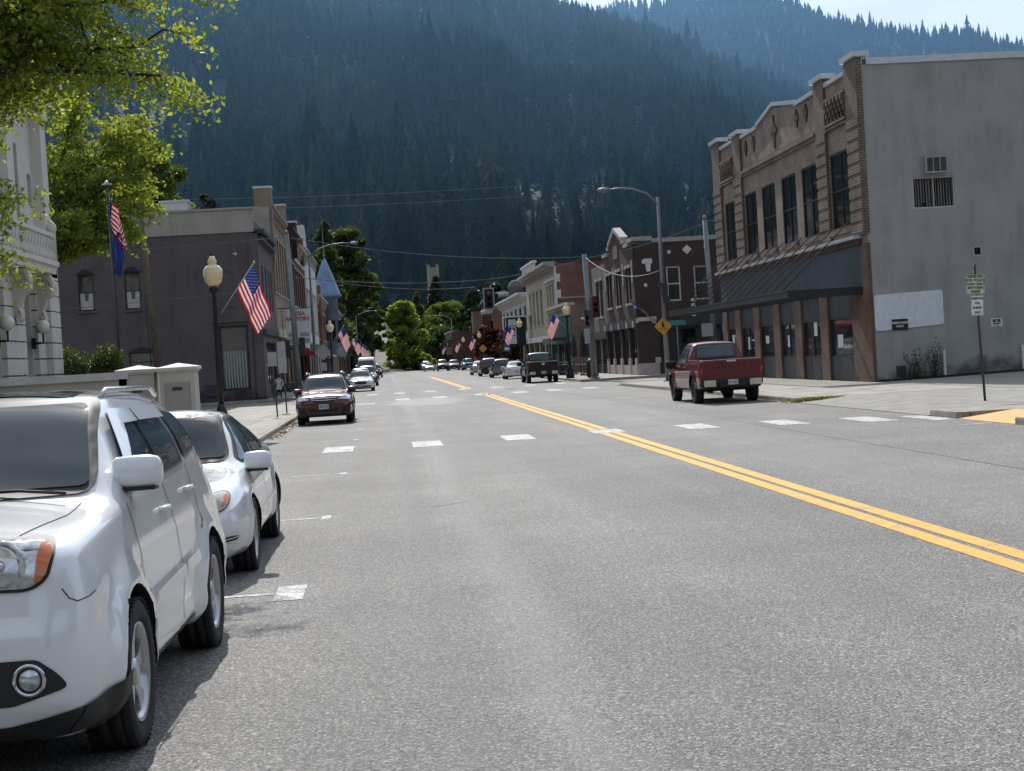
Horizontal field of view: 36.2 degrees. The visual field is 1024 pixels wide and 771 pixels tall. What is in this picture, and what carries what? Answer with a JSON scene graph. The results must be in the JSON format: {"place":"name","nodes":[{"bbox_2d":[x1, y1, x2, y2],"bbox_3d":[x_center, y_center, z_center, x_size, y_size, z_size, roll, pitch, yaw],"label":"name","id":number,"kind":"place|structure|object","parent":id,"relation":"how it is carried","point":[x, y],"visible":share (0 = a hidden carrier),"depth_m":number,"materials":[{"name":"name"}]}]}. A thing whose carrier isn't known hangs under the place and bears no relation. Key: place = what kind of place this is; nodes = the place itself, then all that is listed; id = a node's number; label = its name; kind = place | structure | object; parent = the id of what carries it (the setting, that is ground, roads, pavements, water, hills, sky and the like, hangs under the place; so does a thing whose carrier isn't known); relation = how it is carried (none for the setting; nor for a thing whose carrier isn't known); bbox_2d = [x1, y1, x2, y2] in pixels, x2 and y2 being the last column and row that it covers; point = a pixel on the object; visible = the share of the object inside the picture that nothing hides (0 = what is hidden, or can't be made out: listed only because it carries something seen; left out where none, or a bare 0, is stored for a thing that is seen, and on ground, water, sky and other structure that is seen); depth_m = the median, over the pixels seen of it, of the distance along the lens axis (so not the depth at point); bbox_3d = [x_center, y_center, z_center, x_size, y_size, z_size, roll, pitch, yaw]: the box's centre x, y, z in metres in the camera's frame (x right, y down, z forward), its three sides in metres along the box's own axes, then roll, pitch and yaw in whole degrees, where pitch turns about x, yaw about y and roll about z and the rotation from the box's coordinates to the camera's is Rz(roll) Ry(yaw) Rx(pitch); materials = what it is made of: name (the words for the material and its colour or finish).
{"place":"outdoors","nodes":[
{"label":"outdoors","id":0,"kind":"place"},
{"bbox_2d":[154,363,201,410],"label":"gate pier","id":1,"kind":"structure","parent":0,"point":[179,385],"depth_m":32.35,"materials":[{"name":"concrete"}]},
{"bbox_2d":[227,404,296,436],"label":"pavement","id":2,"kind":"structure","parent":0,"point":[256,421],"depth_m":59.12,"materials":[{"name":"concrete"}]},
{"bbox_2d":[0,372,128,392],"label":"terrace wall","id":3,"kind":"structure","parent":2,"relation":"on","point":[98,381],"depth_m":32.32,"materials":[{"name":"concrete"}]},
{"bbox_2d":[0,0,248,315],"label":"maple tree","id":4,"kind":"object","parent":2,"relation":"on","point":[27,27],"visible":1,"depth_m":19.22,"materials":[{"name":"green plant"}]},
{"bbox_2d":[114,365,160,404],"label":"gate pier","id":5,"kind":"structure","parent":2,"relation":"on","point":[141,375],"depth_m":32.49,"materials":[{"name":"concrete"}]},
{"bbox_2d":[203,250,227,413],"bbox_3d":[-8.172,-1.189,43.470,0.550,5.140,0.550,-4,1,-5],"label":"street lamp","id":6,"kind":"object","parent":2,"relation":"on","point":[212,273],"visible":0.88,"depth_m":43.40,"materials":[{"name":"black metal"}]},
{"bbox_2d":[221,261,270,334],"bbox_3d":[-7.399,-2.405,43.430,1.418,2.054,0.229,-3,1,4],"label":"flag","id":7,"kind":"object","parent":6,"relation":"attached to","point":[252,296],"visible":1,"depth_m":43.45,"materials":[{"name":"multicoloured fabric"}]},
{"bbox_2d":[277,340,287,412],"bbox_3d":[-9.067,-0.358,62.162,0.330,2.871,0.079,-4,1,-5],"label":"parking sign","id":8,"kind":"object","parent":2,"relation":"on","point":[282,361],"visible":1,"depth_m":62.11,"materials":[{"name":"metal"}]},
{"bbox_2d":[269,376,346,398],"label":"pavement","id":9,"kind":"structure","parent":0,"point":[290,395],"depth_m":99.67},
{"bbox_2d":[55,199,279,402],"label":"painted building","id":10,"kind":"structure","parent":9,"relation":"on","point":[185,329],"depth_m":92.67,"materials":[{"name":"paint"}]},
{"bbox_2d":[74,268,96,313],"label":"window","id":11,"kind":"structure","parent":10,"relation":"in","point":[85,286],"depth_m":92.31,"materials":[{"name":"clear glass"}]},
{"bbox_2d":[121,265,142,311],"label":"window","id":12,"kind":"structure","parent":10,"relation":"in","point":[131,277],"depth_m":92.53,"materials":[{"name":"grey glass"}]},
{"bbox_2d":[126,345,158,366],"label":"window","id":13,"kind":"structure","parent":10,"relation":"in","point":[142,358],"depth_m":92.62,"materials":[{"name":"grey glass"}]},
{"bbox_2d":[219,325,250,390],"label":"shop window","id":14,"kind":"structure","parent":10,"relation":"in","point":[234,345],"depth_m":93.10,"materials":[{"name":"grey glass"}]},
{"bbox_2d":[252,185,294,393],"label":"brick building","id":15,"kind":"structure","parent":9,"relation":"on","point":[269,217],"depth_m":108.74,"materials":[{"name":"brown brick"}]},
{"bbox_2d":[277,306,310,344],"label":"banner sign","id":16,"kind":"object","parent":15,"relation":"attached to","point":[303,322],"visible":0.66,"depth_m":106.09,"materials":[{"name":"white metal"}]},
{"bbox_2d":[286,221,300,382],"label":"brick building","id":17,"kind":"structure","parent":9,"relation":"on","point":[291,230],"depth_m":128.60,"materials":[{"name":"brown brick"}]},
{"bbox_2d":[293,236,310,384],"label":"brick building","id":18,"kind":"structure","parent":9,"relation":"on","point":[300,261],"depth_m":139.77,"materials":[{"name":"brown brick"}]},
{"bbox_2d":[297,225,321,374],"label":"stone building","id":19,"kind":"structure","parent":9,"relation":"on","point":[301,232],"depth_m":155.25,"materials":[{"name":"grey stone"}]},
{"bbox_2d":[316,283,328,373],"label":"brick building","id":20,"kind":"structure","parent":9,"relation":"on","point":[322,303],"depth_m":176.02,"materials":[{"name":"brown brick"}]},
{"bbox_2d":[316,222,341,372],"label":"turret building","id":21,"kind":"structure","parent":9,"relation":"on","point":[330,294],"depth_m":197.58,"materials":[{"name":"blue"}]},
{"bbox_2d":[308,242,357,373],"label":"street light","id":22,"kind":"object","parent":9,"relation":"on","point":[313,328],"visible":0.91,"depth_m":124.00,"materials":[{"name":"metal"}]},
{"bbox_2d":[333,310,350,375],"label":"brick building","id":23,"kind":"structure","parent":9,"relation":"on","point":[338,365],"depth_m":235.94,"materials":[{"name":"brown brick"}]},
{"bbox_2d":[49,0,708,318],"bbox_3d":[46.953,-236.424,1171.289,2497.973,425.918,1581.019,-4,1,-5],"label":"hill","id":24,"kind":"structure","parent":0,"point":[219,84],"depth_m":829.16,"materials":[{"name":"plant"}]},
{"bbox_2d":[36,0,812,315],"bbox_3d":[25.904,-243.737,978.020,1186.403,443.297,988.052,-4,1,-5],"label":"forest","id":25,"kind":"object","parent":24,"relation":"on","point":[685,96],"visible":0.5,"depth_m":821.78,"materials":[{"name":"plant"}]},
{"bbox_2d":[556,0,809,90],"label":"skyline forest","id":26,"kind":"object","parent":24,"relation":"on","point":[688,38],"visible":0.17,"depth_m":1424.64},
{"bbox_2d":[375,324,402,371],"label":"gravel road","id":27,"kind":"structure","parent":0,"point":[380,358],"depth_m":363.22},
{"bbox_2d":[356,323,436,370],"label":"grass bank","id":28,"kind":"structure","parent":0,"point":[406,369],"depth_m":378.03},
{"bbox_2d":[358,291,386,356],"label":"leafy tree","id":29,"kind":"object","parent":28,"relation":"on","point":[377,340],"visible":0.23,"depth_m":316.00,"materials":[{"name":"green plant"}]},
{"bbox_2d":[377,300,429,368],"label":"leafy tree","id":30,"kind":"object","parent":28,"relation":"on","point":[401,321],"visible":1,"depth_m":315.39,"materials":[{"name":"green plant"}]},
{"bbox_2d":[0,368,1023,770],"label":"road","id":31,"kind":"structure","parent":0,"point":[558,596],"depth_m":11.51,"materials":[{"name":"asphalt"}]},
{"bbox_2d":[0,385,226,749],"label":"parked suv","id":32,"kind":"object","parent":31,"relation":"on","point":[113,551],"visible":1,"depth_m":8.15,"materials":[{"name":"white paint"}]},
{"bbox_2d":[139,216,159,367],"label":"utility pole","id":33,"kind":"object","parent":31,"relation":"on","point":[155,351],"visible":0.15,"depth_m":88.46,"materials":[{"name":"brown wood"}]},
{"bbox_2d":[168,410,280,570],"bbox_3d":[-3.448,1.009,16.129,2.100,1.501,5.024,-4,1,-5],"label":"parked sedan","id":34,"kind":"object","parent":31,"relation":"on","point":[236,458],"visible":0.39,"depth_m":15.21,"materials":[{"name":"white paint"}]},
{"bbox_2d":[257,414,296,441],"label":"kerb","id":35,"kind":"structure","parent":31,"relation":"on","point":[271,432],"depth_m":46.38,"materials":[{"name":"concrete"}]},
{"bbox_2d":[293,371,355,424],"bbox_3d":[-6.220,0.382,52.458,2.060,1.686,4.844,-4,1,-5],"label":"parked wagon","id":36,"kind":"object","parent":31,"relation":"on","point":[325,394],"visible":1,"depth_m":50.57,"materials":[{"name":"red paint"}]},
{"bbox_2d":[346,370,375,390],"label":"parked sedan","id":37,"kind":"object","parent":31,"relation":"on","point":[361,379],"visible":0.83,"depth_m":107.18,"materials":[{"name":"white paint"}]},
{"bbox_2d":[488,358,511,377],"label":"parked suv","id":38,"kind":"object","parent":31,"relation":"on","point":[495,365],"visible":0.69,"depth_m":135.00,"materials":[{"name":"grey paint"}]},
{"bbox_2d":[501,361,522,378],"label":"parked sedan","id":39,"kind":"object","parent":31,"relation":"on","point":[511,368],"visible":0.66,"depth_m":122.05,"materials":[{"name":"white paint"}]},
{"bbox_2d":[517,352,558,382],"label":"parked pickup","id":40,"kind":"object","parent":31,"relation":"on","point":[540,364],"visible":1,"depth_m":100.49,"materials":[{"name":"black paint"}]},
{"bbox_2d":[224,387,990,600],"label":"parking bay marks","id":41,"kind":"object","parent":31,"relation":"on","point":[294,592],"visible":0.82,"depth_m":13.06,"materials":[{"name":"white paint"}]},
{"bbox_2d":[323,383,954,452],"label":"crosswalk markings","id":42,"kind":"object","parent":31,"relation":"on","point":[526,436],"visible":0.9,"depth_m":35.10,"materials":[{"name":"white paint"}]},
{"bbox_2d":[371,385,1021,506],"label":"tar seams","id":43,"kind":"object","parent":31,"relation":"on","point":[436,485],"visible":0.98,"depth_m":26.89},
{"bbox_2d":[620,383,796,402],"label":"kerb","id":44,"kind":"structure","parent":31,"relation":"on","point":[766,397],"depth_m":55.48,"materials":[{"name":"concrete"}]},
{"bbox_2d":[665,341,762,403],"bbox_3d":[6.513,-0.474,50.800,2.719,1.930,5.776,-4,1,-5],"label":"parked pickup","id":45,"kind":"object","parent":31,"relation":"on","point":[726,369],"visible":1,"depth_m":48.93,"materials":[{"name":"red paint"}]},
{"bbox_2d":[430,377,1023,572],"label":"yellow centre line","id":46,"kind":"object","parent":31,"relation":"on","point":[988,556],"visible":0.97,"depth_m":17.16,"materials":[{"name":"paint"}]},
{"bbox_2d":[495,280,528,360],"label":"stone building","id":47,"kind":"structure","parent":0,"point":[514,303],"depth_m":189.65,"materials":[{"name":"beige stone"}]},
{"bbox_2d":[460,368,664,379],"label":"pavement","id":48,"kind":"structure","parent":0,"point":[601,375],"depth_m":102.87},
{"bbox_2d":[444,331,473,367],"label":"brick building","id":49,"kind":"structure","parent":48,"relation":"on","point":[453,338],"depth_m":275.15,"materials":[{"name":"red brick"}]},
{"bbox_2d":[470,326,503,359],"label":"flowering tree","id":50,"kind":"object","parent":48,"relation":"on","point":[488,334],"visible":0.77,"depth_m":211.44,"materials":[{"name":"red plant"}]},
{"bbox_2d":[481,307,502,348],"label":"brick building","id":51,"kind":"structure","parent":48,"relation":"on","point":[496,318],"depth_m":236.50,"materials":[{"name":"red brick"}]},
{"bbox_2d":[491,327,523,360],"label":"flowering tree","id":52,"kind":"object","parent":48,"relation":"on","point":[513,353],"visible":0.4,"depth_m":185.22,"materials":[{"name":"red plant"}]},
{"bbox_2d":[517,258,602,356],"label":"brick building","id":53,"kind":"structure","parent":48,"relation":"on","point":[548,288],"depth_m":152.71,"materials":[{"name":"beige brick"}]},
{"bbox_2d":[503,315,530,345],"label":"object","id":54,"kind":"structure","parent":53,"relation":"attached to","point":[511,321],"depth_m":172.48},
{"bbox_2d":[542,302,594,372],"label":"brick building","id":55,"kind":"structure","parent":48,"relation":"on","point":[577,326],"depth_m":131.37,"materials":[{"name":"brown brick"}]},
{"bbox_2d":[562,301,574,377],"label":"street lamp","id":56,"kind":"object","parent":48,"relation":"on","point":[566,309],"visible":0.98,"depth_m":102.52,"materials":[{"name":"black metal"}]},
{"bbox_2d":[582,254,599,378],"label":"signal pole","id":57,"kind":"object","parent":48,"relation":"on","point":[588,322],"visible":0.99,"depth_m":95.69,"materials":[{"name":"metal"}]},
{"bbox_2d":[491,259,581,278],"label":"overhead wire","id":58,"kind":"object","parent":57,"relation":"attached to","point":[536,271],"visible":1,"depth_m":94.42,"materials":[{"name":"metal"}]},
{"bbox_2d":[483,279,494,309],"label":"hanging traffic light","id":59,"kind":"object","parent":58,"relation":"hanging from","point":[488,299],"visible":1,"depth_m":93.09,"materials":[{"name":"black metal"}]},
{"bbox_2d":[591,264,607,372],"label":"brick building","id":60,"kind":"structure","parent":48,"relation":"on","point":[600,321],"depth_m":115.16,"materials":[{"name":"red brick"}]},
{"bbox_2d":[601,228,723,374],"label":"brick building","id":61,"kind":"structure","parent":48,"relation":"on","point":[635,344],"depth_m":98.69,"materials":[{"name":"brown brick"}]},
{"bbox_2d":[666,266,681,300],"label":"window","id":62,"kind":"structure","parent":61,"relation":"in","point":[672,272],"depth_m":98.67,"materials":[{"name":"grey glass"}]},
{"bbox_2d":[658,328,695,359],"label":"shop window","id":63,"kind":"structure","parent":61,"relation":"in","point":[686,336],"depth_m":98.84,"materials":[{"name":"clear glass"}]},
{"bbox_2d":[693,265,707,299],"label":"window","id":64,"kind":"structure","parent":61,"relation":"in","point":[699,271],"depth_m":98.81,"materials":[{"name":"clear glass"}]},
{"bbox_2d":[208,377,1014,423],"bbox_3d":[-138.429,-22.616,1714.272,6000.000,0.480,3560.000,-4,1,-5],"label":"ground","id":65,"kind":"structure","parent":0,"point":[802,403],"depth_m":43.90,"materials":[{"name":"grey concrete"}]},
{"bbox_2d":[0,76,63,378],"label":"courthouse","id":66,"kind":"structure","parent":65,"relation":"on","point":[30,323],"depth_m":44.31,"materials":[{"name":"stone"}]},
{"bbox_2d":[45,90,176,343],"bbox_3d":[-17.567,-5.849,63.975,7.973,12.647,5.851,-4,1,-24],"label":"maple tree","id":67,"kind":"object","parent":65,"relation":"on","point":[80,223],"visible":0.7,"depth_m":64.15,"materials":[{"name":"green plant"}]},
{"bbox_2d":[96,129,199,213],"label":"leafy tree","id":68,"kind":"object","parent":65,"relation":"on","point":[177,174],"visible":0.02,"depth_m":125.29,"materials":[{"name":"green plant"}]},
{"bbox_2d":[283,230,305,397],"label":"signal pole","id":69,"kind":"object","parent":65,"relation":"on","point":[297,346],"visible":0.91,"depth_m":91.11,"materials":[{"name":"metal"}]},
{"bbox_2d":[313,219,355,355],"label":"conifer tree","id":70,"kind":"object","parent":65,"relation":"on","point":[333,259],"visible":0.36,"depth_m":247.28,"materials":[{"name":"green plant"}]},
{"bbox_2d":[331,226,382,370],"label":"leafy tree","id":71,"kind":"object","parent":65,"relation":"on","point":[355,261],"visible":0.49,"depth_m":280.99,"materials":[{"name":"green plant"}]},
{"bbox_2d":[405,322,459,360],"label":"leafy tree","id":72,"kind":"object","parent":65,"relation":"on","point":[433,346],"visible":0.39,"depth_m":386.94,"materials":[{"name":"green plant"}]},
{"bbox_2d":[421,276,445,319],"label":"spruce tree","id":73,"kind":"object","parent":65,"relation":"on","point":[435,291],"visible":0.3,"depth_m":422.17,"materials":[{"name":"green plant"}]},
{"bbox_2d":[406,299,471,343],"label":"leafy tree","id":74,"kind":"object","parent":65,"relation":"on","point":[447,309],"visible":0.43,"depth_m":395.83,"materials":[{"name":"green plant"}]},
{"bbox_2d":[454,288,481,331],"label":"conifer tree","id":75,"kind":"object","parent":65,"relation":"on","point":[471,299],"visible":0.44,"depth_m":319.42,"materials":[{"name":"green plant"}]},
{"bbox_2d":[559,0,1023,45],"label":"sky","id":76,"kind":"structure","parent":0,"point":[1002,17],"materials":[{"name":"white"}]},
{"bbox_2d":[629,378,980,397],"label":"pavement","id":77,"kind":"structure","parent":0,"point":[797,388],"depth_m":52.04,"materials":[{"name":"concrete"}]},
{"bbox_2d":[597,187,669,380],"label":"street light","id":78,"kind":"object","parent":77,"relation":"on","point":[664,316],"visible":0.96,"depth_m":76.69,"materials":[{"name":"metal"}]},
{"bbox_2d":[669,50,1023,382],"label":"brick building","id":79,"kind":"structure","parent":77,"relation":"on","point":[848,193],"depth_m":56.12,"materials":[{"name":"paint"}]},
{"bbox_2d":[725,201,737,265],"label":"window","id":80,"kind":"structure","parent":79,"relation":"in","point":[730,211],"depth_m":77.20,"materials":[{"name":"black glass"}]},
{"bbox_2d":[743,326,754,356],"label":"shop window","id":81,"kind":"structure","parent":79,"relation":"in","point":[747,331],"depth_m":75.17,"materials":[{"name":"black glass"}]},
{"bbox_2d":[745,191,759,260],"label":"window","id":82,"kind":"structure","parent":79,"relation":"in","point":[751,203],"depth_m":72.77,"materials":[{"name":"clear glass"}]},
{"bbox_2d":[761,324,774,357],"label":"shop window","id":83,"kind":"structure","parent":79,"relation":"in","point":[767,330],"depth_m":71.35,"materials":[{"name":"black glass"}]},
{"bbox_2d":[761,182,778,255],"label":"window","id":84,"kind":"structure","parent":79,"relation":"in","point":[768,192],"depth_m":69.35,"materials":[{"name":"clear glass"}]},
{"bbox_2d":[781,322,795,357],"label":"shop window","id":85,"kind":"structure","parent":79,"relation":"in","point":[787,328],"depth_m":67.73,"materials":[{"name":"black glass"}]},
{"bbox_2d":[781,173,799,250],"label":"window","id":86,"kind":"structure","parent":79,"relation":"in","point":[788,182],"depth_m":65.89,"materials":[{"name":"black glass"}]},
{"bbox_2d":[801,163,820,244],"bbox_3d":[11.924,-7.240,62.516,0.240,3.056,2.740,-4,1,-5],"label":"window","id":87,"kind":"structure","parent":79,"relation":"in","point":[809,180],"depth_m":62.81,"materials":[{"name":"black glass"}]},
{"bbox_2d":[803,320,821,357],"bbox_3d":[12.282,-1.890,63.676,0.080,1.522,2.792,-4,1,-5],"label":"shop window","id":88,"kind":"structure","parent":79,"relation":"in","point":[812,343],"depth_m":64.05,"materials":[{"name":"black glass"}]},
{"bbox_2d":[829,149,851,236],"bbox_3d":[12.255,-7.181,58.420,0.240,3.056,2.760,-4,1,-5],"label":"window","id":89,"kind":"structure","parent":79,"relation":"in","point":[839,167],"depth_m":58.70,"materials":[{"name":"black glass"}]},
{"bbox_2d":[830,316,853,356],"bbox_3d":[12.612,-1.832,59.589,0.080,1.522,3.192,-4,1,-5],"label":"shop window","id":90,"kind":"structure","parent":79,"relation":"in","point":[842,325],"depth_m":59.71,"materials":[{"name":"black glass"}]},
{"bbox_2d":[874,290,943,330],"bbox_3d":[14.140,-2.674,55.860,2.510,1.341,0.045,-4,1,-5],"label":"wall board","id":91,"kind":"object","parent":79,"relation":"attached to","point":[920,308],"depth_m":55.84,"materials":[{"name":"paint"}]},
{"bbox_2d":[912,176,954,208],"bbox_3d":[15.028,-6.892,55.960,1.542,1.112,0.090,-4,1,-5],"label":"window","id":92,"kind":"structure","parent":79,"relation":"in","point":[938,191],"depth_m":55.96,"materials":[{"name":"metal"}]},
{"bbox_2d":[620,2,999,86],"bbox_3d":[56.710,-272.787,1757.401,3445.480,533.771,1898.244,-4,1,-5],"label":"mountain","id":93,"kind":"structure","parent":0,"point":[766,36],"depth_m":1845.33,"materials":[{"name":"plant"}]},
{"bbox_2d":[593,0,1023,50],"bbox_3d":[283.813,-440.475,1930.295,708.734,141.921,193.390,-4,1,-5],"label":"skyline forest","id":94,"kind":"object","parent":93,"relation":"on","point":[965,33],"visible":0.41,"depth_m":1924.73,"materials":[{"name":"plant"}]},
{"bbox_2d":[602,0,1023,90],"bbox_3d":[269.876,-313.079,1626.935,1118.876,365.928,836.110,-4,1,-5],"label":"ridge forest","id":95,"kind":"object","parent":93,"relation":"on","point":[830,50],"visible":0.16,"depth_m":1836.79,"materials":[{"name":"plant"}]},
{"bbox_2d":[795,386,1023,414],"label":"driveway apron","id":96,"kind":"object","parent":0,"point":[923,402],"visible":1,"depth_m":40.05,"materials":[{"name":"concrete"}]},
{"bbox_2d":[966,264,985,400],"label":"police parking signs","id":97,"kind":"object","parent":96,"relation":"on","point":[975,283],"visible":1,"depth_m":36.64,"materials":[{"name":"metal"}]},
{"bbox_2d":[886,371,1023,387],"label":"sidewalk","id":98,"kind":"structure","parent":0,"point":[1015,379],"depth_m":51.28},
{"bbox_2d":[878,369,1023,381],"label":"leaf litter","id":99,"kind":"object","parent":98,"relation":"on","point":[951,375],"visible":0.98,"depth_m":55.62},
{"bbox_2d":[937,406,1013,416],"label":"pavement","id":100,"kind":"structure","parent":0,"point":[970,411],"depth_m":32.72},
{"bbox_2d":[959,409,1023,423],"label":"kerb ramp","id":101,"kind":"structure","parent":0,"point":[1008,416],"depth_m":31.53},
{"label":"pavement","id":102,"kind":"structure","parent":0,"visible":0},
{"bbox_2d":[689,215,722,341],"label":"signal pole","id":103,"kind":"object","parent":102,"relation":"on","point":[706,329],"visible":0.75,"depth_m":96.44,"materials":[{"name":"metal"}]},
{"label":"terrace","id":104,"kind":"structure","parent":0,"visible":0},
{"bbox_2d":[52,341,125,374],"bbox_3d":[-13.689,-0.358,48.358,3.398,1.958,1.501,-4,1,-5],"label":"hedge","id":105,"kind":"object","parent":104,"relation":"on","point":[103,360],"visible":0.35,"depth_m":47.96,"materials":[{"name":"green plant"}]},
{"bbox_2d":[101,181,127,363],"bbox_3d":[-12.322,-2.986,49.065,0.644,6.871,0.418,-3,1,8],"label":"flagpole","id":106,"kind":"object","parent":104,"relation":"on","point":[118,243],"visible":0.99,"depth_m":49.06,"materials":[{"name":"metal"}]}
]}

